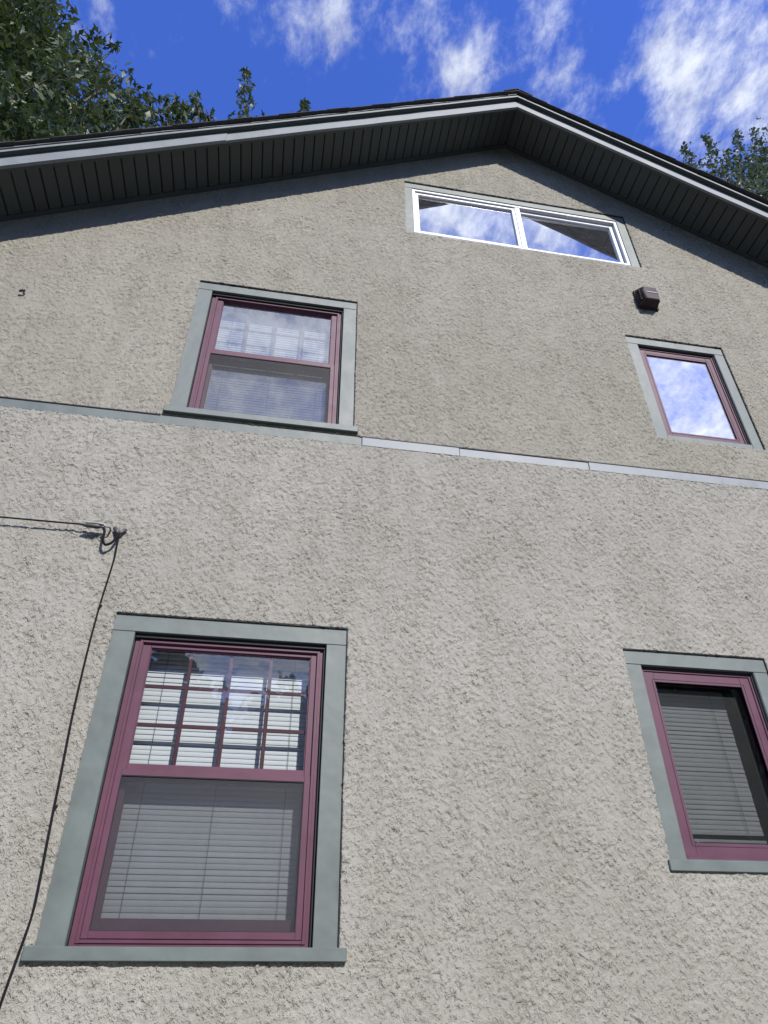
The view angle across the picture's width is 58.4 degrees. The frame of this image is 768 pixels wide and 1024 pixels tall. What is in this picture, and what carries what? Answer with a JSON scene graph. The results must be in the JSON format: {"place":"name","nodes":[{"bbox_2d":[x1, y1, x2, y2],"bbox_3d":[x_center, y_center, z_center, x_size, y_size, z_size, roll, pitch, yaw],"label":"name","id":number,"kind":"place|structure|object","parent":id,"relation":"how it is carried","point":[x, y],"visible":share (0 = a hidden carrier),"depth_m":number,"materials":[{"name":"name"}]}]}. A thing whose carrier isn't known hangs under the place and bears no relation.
{"place":"outdoors","nodes":[
{"label":"outdoors","id":0,"kind":"place"},
{"bbox_2d":[31,0,767,192],"label":"sky","id":1,"kind":"structure","parent":0,"point":[660,75],"materials":[{"name":"blue"}]},
{"label":"ground","id":2,"kind":"structure","parent":0,"visible":0},
{"bbox_2d":[0,0,311,141],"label":"maple tree","id":3,"kind":"object","parent":2,"relation":"on","point":[41,69],"visible":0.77,"depth_m":8.20,"materials":[{"name":"green plant"}]},
{"bbox_2d":[0,88,767,1023],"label":"stucco house","id":4,"kind":"structure","parent":2,"relation":"on","point":[482,548],"depth_m":3.52,"materials":[{"name":"paint"}]},
{"bbox_2d":[104,525,126,534],"bbox_3d":[-1.302,0.094,3.319,0.107,0.053,0.046,20,-40,-25],"label":"cable bracket","id":5,"kind":"object","parent":4,"relation":"attached to","point":[116,530],"visible":1,"depth_m":3.31,"materials":[{"name":"metal"}]},
{"bbox_2d":[0,516,119,1007],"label":"service cable","id":6,"kind":"object","parent":5,"relation":"attached to","point":[55,800],"visible":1,"depth_m":2.73,"materials":[{"name":"rubber"}]},
{"bbox_2d":[82,522,105,528],"bbox_3d":[-1.388,0.063,3.288,0.105,0.033,0.024,5,-36,-8],"label":"wedge clamp","id":7,"kind":"object","parent":5,"relation":"attached to","point":[95,525],"visible":1,"depth_m":3.28,"materials":[{"name":"metal"}]},
{"bbox_2d":[20,612,347,962],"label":"window","id":8,"kind":"structure","parent":4,"relation":"in","point":[85,918],"depth_m":2.70,"materials":[{"name":"red paint"}]},
{"bbox_2d":[108,652,309,919],"bbox_3d":[-0.705,1.114,2.917,0.766,1.106,0.028,5,-36,-8],"label":"window blind","id":9,"kind":"object","parent":4,"relation":"attached to","point":[197,747],"depth_m":2.95,"materials":[{"name":"white plastic"}]},
{"bbox_2d":[163,280,357,433],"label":"window","id":10,"kind":"structure","parent":4,"relation":"in","point":[190,392],"depth_m":4.33,"materials":[{"name":"red paint"}]},
{"bbox_2d":[205,311,330,421],"bbox_3d":[-0.717,-0.918,4.375,0.763,0.999,0.028,5,-36,-8],"label":"window blind","id":11,"kind":"object","parent":4,"relation":"attached to","point":[279,349],"depth_m":4.32,"materials":[{"name":"white plastic"}]},
{"bbox_2d":[404,181,640,266],"bbox_3d":[1.114,-2.323,5.652,1.946,0.741,0.107,5,-36,-8],"label":"window","id":12,"kind":"structure","parent":4,"relation":"in","point":[430,210],"depth_m":5.68,"materials":[{"name":"white plastic"}]},
{"bbox_2d":[633,286,659,310],"bbox_3d":[2.008,-1.638,5.215,0.167,0.200,0.096,5,-36,-8],"label":"exhaust vent","id":13,"kind":"object","parent":4,"relation":"attached to","point":[647,298],"visible":1,"depth_m":5.17,"materials":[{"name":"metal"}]},
{"bbox_2d":[625,335,764,449],"bbox_3d":[2.110,-0.806,4.784,0.776,1.006,0.127,5,-36,-8],"label":"window","id":14,"kind":"structure","parent":4,"relation":"in","point":[691,392],"depth_m":4.77,"materials":[{"name":"clear glass"}]},
{"bbox_2d":[623,648,767,872],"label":"window","id":15,"kind":"structure","parent":4,"relation":"in","point":[742,682],"depth_m":3.28,"materials":[{"name":"red paint"}]},
{"bbox_2d":[657,689,761,843],"bbox_3d":[1.522,1.210,3.316,0.456,0.713,0.028,5,-36,-8],"label":"window blind","id":16,"kind":"object","parent":15,"relation":"attached to","point":[695,733],"depth_m":3.36,"materials":[{"name":"white plastic"}]},
{"bbox_2d":[679,117,767,198],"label":"ash tree","id":17,"kind":"object","parent":2,"relation":"on","point":[758,171],"visible":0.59,"depth_m":14.09,"materials":[{"name":"green plant"}]}
]}

